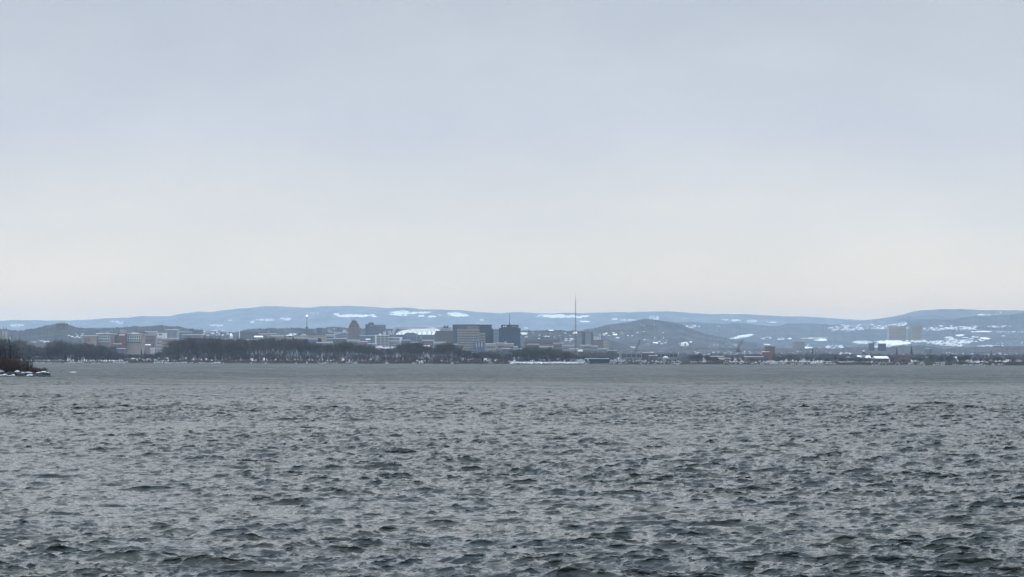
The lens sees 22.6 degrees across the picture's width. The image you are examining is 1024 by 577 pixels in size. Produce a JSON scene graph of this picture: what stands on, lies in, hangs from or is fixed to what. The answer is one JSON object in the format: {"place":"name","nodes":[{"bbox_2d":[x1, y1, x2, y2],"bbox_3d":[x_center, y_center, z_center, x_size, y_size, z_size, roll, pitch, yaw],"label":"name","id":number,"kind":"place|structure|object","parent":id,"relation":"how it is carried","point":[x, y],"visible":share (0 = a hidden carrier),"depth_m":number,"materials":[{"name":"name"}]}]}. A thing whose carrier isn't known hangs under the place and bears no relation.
{"place":"outdoors","nodes":[
{"label":"outdoors","id":0,"kind":"place"},
{"bbox_2d":[0,324,633,350],"bbox_3d":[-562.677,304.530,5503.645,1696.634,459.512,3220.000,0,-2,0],"label":"city hills","id":1,"kind":"structure","parent":0,"point":[40,336],"depth_m":5362.94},
{"bbox_2d":[56,322,67,329],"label":"office building","id":2,"kind":"structure","parent":1,"relation":"on","point":[61,325],"depth_m":4699.81,"materials":[{"name":"grey glass"}]},
{"bbox_2d":[182,334,203,338],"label":"office building","id":3,"kind":"structure","parent":1,"relation":"on","point":[193,335],"depth_m":3999.42,"materials":[{"name":"grey glass"}]},
{"bbox_2d":[240,332,267,339],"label":"office building","id":4,"kind":"structure","parent":1,"relation":"on","point":[247,335],"depth_m":4099.46,"materials":[{"name":"grey glass"}]},
{"bbox_2d":[316,328,322,334],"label":"office building","id":5,"kind":"structure","parent":1,"relation":"on","point":[319,331],"depth_m":4999.56,"materials":[{"name":"stone"}]},
{"bbox_2d":[391,327,452,335],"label":"stadium","id":6,"kind":"object","parent":1,"relation":"on","point":[402,331],"visible":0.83,"depth_m":4367.29},
{"bbox_2d":[0,306,860,332],"bbox_3d":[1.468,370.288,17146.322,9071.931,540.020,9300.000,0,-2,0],"label":"hills","id":7,"kind":"structure","parent":0,"point":[241,319],"depth_m":17173.22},
{"bbox_2d":[0,363,1023,576],"bbox_3d":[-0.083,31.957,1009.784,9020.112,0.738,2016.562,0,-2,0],"label":"water","id":8,"kind":"structure","parent":0,"point":[315,470],"depth_m":90.64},
{"bbox_2d":[0,0,1023,320],"label":"sky","id":9,"kind":"structure","parent":0,"point":[836,159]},
{"bbox_2d":[16,355,1023,365],"bbox_3d":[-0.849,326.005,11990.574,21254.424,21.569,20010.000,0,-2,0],"label":"ground","id":10,"kind":"structure","parent":0,"point":[802,360],"depth_m":2003.91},
{"bbox_2d":[1,326,11,354],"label":"church","id":11,"kind":"structure","parent":10,"relation":"on","point":[4,334],"depth_m":3899.68,"materials":[{"name":"stone"}]},
{"bbox_2d":[5,343,22,354],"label":"bare tree","id":12,"kind":"object","parent":10,"relation":"on","point":[7,346],"visible":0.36,"depth_m":2033.99,"materials":[{"name":"grey plant"}]},
{"bbox_2d":[22,344,35,355],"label":"bare tree","id":13,"kind":"object","parent":10,"relation":"on","point":[28,349],"visible":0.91,"depth_m":2089.33,"materials":[{"name":"grey plant"}]},
{"bbox_2d":[40,344,56,358],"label":"bare tree","id":14,"kind":"object","parent":10,"relation":"on","point":[48,351],"visible":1,"depth_m":2044.61,"materials":[{"name":"grey plant"}]},
{"bbox_2d":[50,344,66,358],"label":"bare tree","id":15,"kind":"object","parent":10,"relation":"on","point":[57,351],"visible":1,"depth_m":2039.17,"materials":[{"name":"grey plant"}]},
{"bbox_2d":[50,341,67,359],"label":"bare tree","id":16,"kind":"object","parent":10,"relation":"on","point":[60,343],"visible":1,"depth_m":2039.58,"materials":[{"name":"grey plant"}]},
{"bbox_2d":[65,345,79,360],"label":"bare tree","id":17,"kind":"object","parent":10,"relation":"on","point":[70,351],"visible":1,"depth_m":2028.48,"materials":[{"name":"grey plant"}]},
{"bbox_2d":[75,343,89,359],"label":"bare tree","id":18,"kind":"object","parent":10,"relation":"on","point":[82,350],"visible":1,"depth_m":2039.65,"materials":[{"name":"grey plant"}]},
{"bbox_2d":[82,335,97,345],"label":"office building","id":19,"kind":"structure","parent":10,"relation":"on","point":[90,339],"depth_m":3049.39,"materials":[{"name":"grey concrete"}]},
{"bbox_2d":[92,346,112,360],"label":"bare tree","id":20,"kind":"object","parent":10,"relation":"on","point":[102,351],"visible":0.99,"depth_m":2042.66,"materials":[{"name":"grey plant"}]},
{"bbox_2d":[96,332,114,354],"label":"office building","id":21,"kind":"structure","parent":10,"relation":"on","point":[107,339],"depth_m":3059.35,"materials":[{"name":"grey glass"}]},
{"bbox_2d":[116,348,125,358],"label":"office building","id":22,"kind":"structure","parent":10,"relation":"on","point":[121,350],"depth_m":2699.20,"materials":[{"name":"stone"}]},
{"bbox_2d":[117,333,126,354],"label":"office building","id":23,"kind":"structure","parent":10,"relation":"on","point":[122,338],"depth_m":3049.42,"materials":[{"name":"brick"}]},
{"bbox_2d":[127,332,147,356],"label":"office building","id":24,"kind":"structure","parent":10,"relation":"on","point":[135,343],"depth_m":3054.22,"materials":[{"name":"grey concrete"}]},
{"bbox_2d":[145,344,150,357],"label":"hall","id":25,"kind":"structure","parent":10,"relation":"on","point":[147,348],"depth_m":2799.23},
{"bbox_2d":[145,336,155,352],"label":"office building","id":26,"kind":"structure","parent":10,"relation":"on","point":[151,340],"depth_m":3119.44,"materials":[{"name":"brick"}]},
{"bbox_2d":[145,331,157,336],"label":"office building","id":27,"kind":"structure","parent":10,"relation":"on","point":[152,333],"depth_m":3299.45,"materials":[{"name":"grey glass"}]},
{"bbox_2d":[156,337,161,353],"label":"office building","id":28,"kind":"structure","parent":10,"relation":"on","point":[158,344],"depth_m":3079.41,"materials":[{"name":"white glass"}]},
{"bbox_2d":[161,345,177,358],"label":"bare tree","id":29,"kind":"object","parent":10,"relation":"on","point":[169,349],"visible":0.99,"depth_m":2043.02,"materials":[{"name":"grey plant"}]},
{"bbox_2d":[162,338,178,356],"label":"office building","id":30,"kind":"structure","parent":10,"relation":"on","point":[164,342],"depth_m":2999.35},
{"bbox_2d":[165,329,178,337],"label":"office building","id":31,"kind":"structure","parent":10,"relation":"on","point":[172,333],"depth_m":3399.58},
{"bbox_2d":[174,338,189,358],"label":"bare tree","id":32,"kind":"object","parent":10,"relation":"on","point":[181,344],"visible":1,"depth_m":2040.42,"materials":[{"name":"grey plant"}]},
{"bbox_2d":[179,338,194,359],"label":"bare tree","id":33,"kind":"object","parent":10,"relation":"on","point":[190,341],"visible":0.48,"depth_m":2069.00,"materials":[{"name":"grey plant"}]},
{"bbox_2d":[195,339,210,359],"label":"bare tree","id":34,"kind":"object","parent":10,"relation":"on","point":[202,346],"visible":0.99,"depth_m":2058.32,"materials":[{"name":"grey plant"}]},
{"bbox_2d":[208,335,219,360],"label":"bare tree","id":35,"kind":"object","parent":10,"relation":"on","point":[213,344],"visible":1,"depth_m":2039.07,"materials":[{"name":"grey plant"}]},
{"bbox_2d":[214,338,234,359],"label":"bare tree","id":36,"kind":"object","parent":10,"relation":"on","point":[228,345],"visible":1,"depth_m":2038.38,"materials":[{"name":"grey plant"}]},
{"bbox_2d":[239,337,255,357],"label":"bare tree","id":37,"kind":"object","parent":10,"relation":"on","point":[247,344],"visible":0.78,"depth_m":2078.32,"materials":[{"name":"grey plant"}]},
{"bbox_2d":[248,338,260,360],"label":"bare tree","id":38,"kind":"object","parent":10,"relation":"on","point":[256,343],"visible":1,"depth_m":2054.93,"materials":[{"name":"grey plant"}]},
{"bbox_2d":[260,337,276,359],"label":"bare tree","id":39,"kind":"object","parent":10,"relation":"on","point":[271,343],"visible":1,"depth_m":2041.12,"materials":[{"name":"grey plant"}]},
{"bbox_2d":[270,335,283,353],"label":"office building","id":40,"kind":"structure","parent":10,"relation":"on","point":[277,336],"depth_m":3499.34,"materials":[{"name":"grey glass"}]},
{"bbox_2d":[278,339,289,355],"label":"bare tree","id":41,"kind":"object","parent":10,"relation":"on","point":[282,348],"visible":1,"depth_m":2036.52,"materials":[{"name":"grey plant"}]},
{"bbox_2d":[288,339,297,353],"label":"bare tree","id":42,"kind":"object","parent":10,"relation":"on","point":[294,344],"visible":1,"depth_m":2027.15,"materials":[{"name":"grey plant"}]},
{"bbox_2d":[287,338,308,357],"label":"town block","id":43,"kind":"structure","parent":10,"relation":"on","point":[295,355],"depth_m":2899.12,"materials":[{"name":"grey concrete"}]},
{"bbox_2d":[291,339,307,359],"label":"bare tree","id":44,"kind":"object","parent":10,"relation":"on","point":[302,344],"visible":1,"depth_m":2026.55,"materials":[{"name":"grey plant"}]},
{"bbox_2d":[285,315,325,341],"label":"transit hall","id":45,"kind":"structure","parent":10,"relation":"on","point":[321,338],"depth_m":3149.59,"materials":[{"name":"grey glass"}]},
{"bbox_2d":[309,339,317,356],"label":"town block","id":46,"kind":"structure","parent":10,"relation":"on","point":[312,341],"depth_m":2989.42,"materials":[{"name":"grey glass"}]},
{"bbox_2d":[315,342,327,359],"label":"bare tree","id":47,"kind":"object","parent":10,"relation":"on","point":[322,348],"visible":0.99,"depth_m":2037.20,"materials":[{"name":"grey plant"}]},
{"bbox_2d":[316,342,332,358],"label":"office building","id":48,"kind":"structure","parent":10,"relation":"on","point":[322,354],"depth_m":2849.16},
{"bbox_2d":[325,334,334,353],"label":"office building","id":49,"kind":"structure","parent":10,"relation":"on","point":[329,337],"depth_m":3499.35,"materials":[{"name":"grey glass"}]},
{"bbox_2d":[333,338,346,357],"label":"town block","id":50,"kind":"structure","parent":10,"relation":"on","point":[338,340],"depth_m":3079.33,"materials":[{"name":"grey concrete"}]},
{"bbox_2d":[340,333,348,339],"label":"office building","id":51,"kind":"structure","parent":10,"relation":"on","point":[344,335],"depth_m":3799.47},
{"bbox_2d":[338,341,354,359],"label":"bare tree","id":52,"kind":"object","parent":10,"relation":"on","point":[346,345],"visible":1,"depth_m":2029.56,"materials":[{"name":"grey plant"}]},
{"bbox_2d":[349,316,359,340],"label":"stepped tower","id":53,"kind":"structure","parent":10,"relation":"on","point":[353,333],"depth_m":3699.68,"materials":[{"name":"grey concrete"}]},
{"bbox_2d":[360,335,374,342],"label":"office building","id":54,"kind":"structure","parent":10,"relation":"on","point":[365,337],"depth_m":3999.28,"materials":[{"name":"grey glass"}]},
{"bbox_2d":[368,322,385,334],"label":"office building","id":55,"kind":"structure","parent":10,"relation":"on","point":[376,329],"depth_m":4399.72,"materials":[{"name":"stone"}]},
{"bbox_2d":[375,331,388,347],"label":"office building","id":56,"kind":"structure","parent":10,"relation":"on","point":[382,340],"depth_m":3199.35,"materials":[{"name":"stone"}]},
{"bbox_2d":[388,331,401,356],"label":"office building","id":57,"kind":"structure","parent":10,"relation":"on","point":[394,341],"depth_m":3209.27,"materials":[{"name":"stone"}]},
{"bbox_2d":[391,346,400,360],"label":"bare tree","id":58,"kind":"object","parent":10,"relation":"on","point":[395,351],"visible":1,"depth_m":2035.88,"materials":[{"name":"grey plant"}]},
{"bbox_2d":[403,342,416,359],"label":"bare tree","id":59,"kind":"object","parent":10,"relation":"on","point":[411,347],"visible":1,"depth_m":2033.59,"materials":[{"name":"grey plant"}]},
{"bbox_2d":[404,333,416,341],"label":"office building","id":60,"kind":"structure","parent":10,"relation":"on","point":[411,337],"depth_m":3599.46,"materials":[{"name":"stone"}]},
{"bbox_2d":[417,335,435,341],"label":"office building","id":61,"kind":"structure","parent":10,"relation":"on","point":[422,337],"depth_m":3699.41,"materials":[{"name":"grey glass"}]},
{"bbox_2d":[422,339,433,356],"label":"office building","id":62,"kind":"structure","parent":10,"relation":"on","point":[428,342],"depth_m":2999.39,"materials":[{"name":"grey glass"}]},
{"bbox_2d":[436,342,445,359],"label":"bare tree","id":63,"kind":"object","parent":10,"relation":"on","point":[439,348],"visible":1,"depth_m":2048.44,"materials":[{"name":"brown plant"}]},
{"bbox_2d":[434,331,452,342],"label":"office building","id":64,"kind":"structure","parent":10,"relation":"on","point":[444,336],"depth_m":3449.52,"materials":[{"name":"grey concrete"}]},
{"bbox_2d":[442,343,455,360],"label":"bare tree","id":65,"kind":"object","parent":10,"relation":"on","point":[449,346],"visible":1,"depth_m":2037.65,"materials":[{"name":"brown plant"}]},
{"bbox_2d":[459,349,471,359],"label":"bare tree","id":66,"kind":"object","parent":10,"relation":"on","point":[466,353],"visible":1,"depth_m":2024.43,"materials":[{"name":"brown plant"}]},
{"bbox_2d":[452,324,479,343],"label":"office tower","id":67,"kind":"structure","parent":10,"relation":"on","point":[462,326],"depth_m":3309.72,"materials":[{"name":"stone"}]},
{"bbox_2d":[457,329,479,352],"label":"office building","id":68,"kind":"structure","parent":10,"relation":"on","point":[468,339],"depth_m":3249.43,"materials":[{"name":"stone"}]},
{"bbox_2d":[475,342,482,352],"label":"office building","id":69,"kind":"structure","parent":10,"relation":"on","point":[478,346],"depth_m":3237.14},
{"bbox_2d":[479,333,484,351],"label":"office building","id":70,"kind":"structure","parent":10,"relation":"on","point":[481,337],"depth_m":3254.45,"materials":[{"name":"stone"}]},
{"bbox_2d":[480,325,492,342],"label":"office tower","id":71,"kind":"structure","parent":10,"relation":"on","point":[487,330],"depth_m":3279.64,"materials":[{"name":"stone"}]},
{"bbox_2d":[485,343,495,352],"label":"office building","id":72,"kind":"structure","parent":10,"relation":"on","point":[490,347],"depth_m":2999.17,"materials":[{"name":"grey glass"}]},
{"bbox_2d":[493,329,498,347],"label":"office building","id":73,"kind":"structure","parent":10,"relation":"on","point":[496,336],"depth_m":4299.41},
{"bbox_2d":[497,343,504,353],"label":"office building","id":74,"kind":"structure","parent":10,"relation":"on","point":[500,346],"depth_m":3019.23,"materials":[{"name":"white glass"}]},
{"bbox_2d":[504,341,513,353],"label":"office building","id":75,"kind":"structure","parent":10,"relation":"on","point":[509,345],"depth_m":2979.24,"materials":[{"name":"grey glass"}]},
{"bbox_2d":[499,313,520,348],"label":"office tower","id":76,"kind":"structure","parent":10,"relation":"on","point":[509,333],"depth_m":3269.63,"materials":[{"name":"stone"}]},
{"bbox_2d":[0,338,1023,361],"bbox_3d":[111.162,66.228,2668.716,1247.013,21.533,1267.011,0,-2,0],"label":"woodland","id":77,"kind":"object","parent":10,"relation":"on","point":[612,354],"visible":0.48,"depth_m":2215.94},
{"bbox_2d":[33,357,1003,365],"bbox_3d":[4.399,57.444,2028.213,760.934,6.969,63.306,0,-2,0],"label":"shore snow","id":78,"kind":"structure","parent":10,"relation":"on","point":[645,361],"depth_m":1998.88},
{"bbox_2d":[22,359,1023,364],"bbox_3d":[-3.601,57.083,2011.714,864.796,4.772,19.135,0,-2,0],"label":"reeds","id":79,"kind":"object","parent":10,"relation":"on","point":[438,361],"visible":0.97,"depth_m":2005.74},
{"bbox_2d":[518,346,529,358],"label":"bare tree","id":80,"kind":"object","parent":10,"relation":"on","point":[523,353],"visible":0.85,"depth_m":2049.67,"materials":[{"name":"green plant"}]},
{"bbox_2d":[523,346,540,361],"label":"bare tree","id":81,"kind":"object","parent":10,"relation":"on","point":[535,351],"visible":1,"depth_m":2029.00,"materials":[{"name":"brown plant"}]},
{"bbox_2d":[525,337,557,347],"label":"office building","id":82,"kind":"structure","parent":10,"relation":"on","point":[541,341],"depth_m":3599.32,"materials":[{"name":"stone"}]},
{"bbox_2d":[510,362,583,363],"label":"snow bank","id":83,"kind":"structure","parent":10,"relation":"on","point":[546,363],"depth_m":1997.78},
{"bbox_2d":[547,350,558,360],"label":"bare tree","id":84,"kind":"object","parent":10,"relation":"on","point":[553,354],"visible":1,"depth_m":2023.20,"materials":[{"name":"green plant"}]},
{"bbox_2d":[553,343,563,356],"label":"town block","id":85,"kind":"structure","parent":10,"relation":"on","point":[557,345],"depth_m":3079.25,"materials":[{"name":"grey concrete"}]},
{"bbox_2d":[562,345,574,351],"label":"office building","id":86,"kind":"structure","parent":10,"relation":"on","point":[565,347],"depth_m":3049.23,"materials":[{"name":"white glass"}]},
{"bbox_2d":[577,330,592,348],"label":"apartment tower","id":87,"kind":"structure","parent":10,"relation":"on","point":[586,336],"depth_m":3699.22,"materials":[{"name":"stone"}]},
{"bbox_2d":[581,345,590,351],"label":"office building","id":88,"kind":"structure","parent":10,"relation":"on","point":[585,348],"depth_m":2999.21,"materials":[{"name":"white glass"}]},
{"bbox_2d":[584,358,609,363],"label":"boathouse","id":89,"kind":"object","parent":10,"relation":"on","point":[597,360],"visible":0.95,"depth_m":2011.19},
{"bbox_2d":[593,336,603,348],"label":"office tower","id":90,"kind":"structure","parent":10,"relation":"on","point":[597,341],"depth_m":3499.31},
{"bbox_2d":[603,340,608,351],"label":"office building","id":91,"kind":"structure","parent":10,"relation":"on","point":[605,344],"depth_m":3549.22,"materials":[{"name":"grey glass"}]},
{"bbox_2d":[619,352,641,360],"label":"warehouse","id":92,"kind":"structure","parent":10,"relation":"on","point":[629,355],"depth_m":2499.07,"materials":[{"name":"grey glass"}]},
{"bbox_2d":[642,353,654,360],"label":"office building","id":93,"kind":"structure","parent":10,"relation":"on","point":[645,356],"depth_m":2519.15,"materials":[{"name":"brick"}]},
{"bbox_2d":[655,352,677,360],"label":"warehouse","id":94,"kind":"structure","parent":10,"relation":"on","point":[671,356],"depth_m":2499.07,"materials":[{"name":"grey glass"}]},
{"bbox_2d":[680,356,702,360],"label":"long shed","id":95,"kind":"structure","parent":10,"relation":"on","point":[683,358],"depth_m":2379.12,"materials":[{"name":"stone"}]},
{"bbox_2d":[692,353,703,361],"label":"bare tree","id":96,"kind":"object","parent":10,"relation":"on","point":[695,356],"visible":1,"depth_m":2034.86,"materials":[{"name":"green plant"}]},
{"bbox_2d":[744,356,763,361],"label":"office building","id":97,"kind":"structure","parent":10,"relation":"on","point":[757,358],"depth_m":2379.08,"materials":[{"name":"grey glass"}]},
{"bbox_2d":[762,351,768,360],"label":"office building","id":98,"kind":"structure","parent":10,"relation":"on","point":[765,354],"depth_m":2679.08,"materials":[{"name":"brick"}]},
{"bbox_2d":[764,346,774,360],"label":"brick tower","id":99,"kind":"structure","parent":10,"relation":"on","point":[771,349],"depth_m":2699.22,"materials":[{"name":"brick"}]},
{"bbox_2d":[872,356,888,362],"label":"warehouse","id":100,"kind":"structure","parent":10,"relation":"on","point":[879,359],"depth_m":2249.18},
{"bbox_2d":[890,355,910,361],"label":"warehouse","id":101,"kind":"structure","parent":10,"relation":"on","point":[902,357],"depth_m":2349.17,"materials":[{"name":"brick"}]},
{"bbox_2d":[583,319,776,349],"bbox_3d":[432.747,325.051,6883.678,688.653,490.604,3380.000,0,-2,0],"label":"wooded hill","id":102,"kind":"structure","parent":0,"point":[676,335],"depth_m":6525.78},
{"bbox_2d":[675,321,868,348],"bbox_3d":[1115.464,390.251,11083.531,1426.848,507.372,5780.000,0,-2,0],"label":"hills","id":103,"kind":"structure","parent":0,"point":[813,335],"depth_m":10679.17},
{"bbox_2d":[617,345,1023,358],"bbox_3d":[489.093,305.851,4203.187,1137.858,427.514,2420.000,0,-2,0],"label":"wooded rise","id":104,"kind":"structure","parent":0,"point":[981,350],"depth_m":3948.80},
{"bbox_2d":[792,341,804,348],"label":"office building","id":105,"kind":"structure","parent":104,"relation":"on","point":[798,344],"depth_m":4149.02,"materials":[{"name":"grey glass"}]},
{"bbox_2d":[878,343,885,350],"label":"office building","id":106,"kind":"structure","parent":104,"relation":"on","point":[881,346],"depth_m":3899.05,"materials":[{"name":"stone"}]},
{"bbox_2d":[887,326,906,339],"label":"apartment tower","id":107,"kind":"structure","parent":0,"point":[896,332],"depth_m":5199.46,"materials":[{"name":"grey concrete"}]},
{"bbox_2d":[909,325,921,339],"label":"apartment tower","id":108,"kind":"structure","parent":0,"point":[915,332],"depth_m":5199.41,"materials":[{"name":"grey concrete"}]},
{"bbox_2d":[832,309,1023,327],"bbox_3d":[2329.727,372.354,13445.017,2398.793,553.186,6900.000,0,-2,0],"label":"hills","id":109,"kind":"structure","parent":0,"point":[944,314],"depth_m":13732.19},
{"bbox_2d":[843,313,1023,348],"bbox_3d":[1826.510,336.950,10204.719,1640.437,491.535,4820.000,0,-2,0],"label":"shoulder hills","id":110,"kind":"structure","parent":0,"point":[993,329],"depth_m":9577.79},
{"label":"shore bank","id":111,"kind":"structure","parent":0,"visible":0},
{"bbox_2d":[0,357,20,371],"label":"shrub","id":112,"kind":"object","parent":111,"relation":"on","point":[3,363],"visible":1,"depth_m":546.23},
{"bbox_2d":[3,336,23,360],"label":"shrub","id":113,"kind":"object","parent":111,"relation":"on","point":[13,351],"visible":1,"depth_m":548.64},
{"bbox_2d":[6,358,26,371],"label":"shrub","id":114,"kind":"object","parent":111,"relation":"on","point":[18,366],"visible":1,"depth_m":546.42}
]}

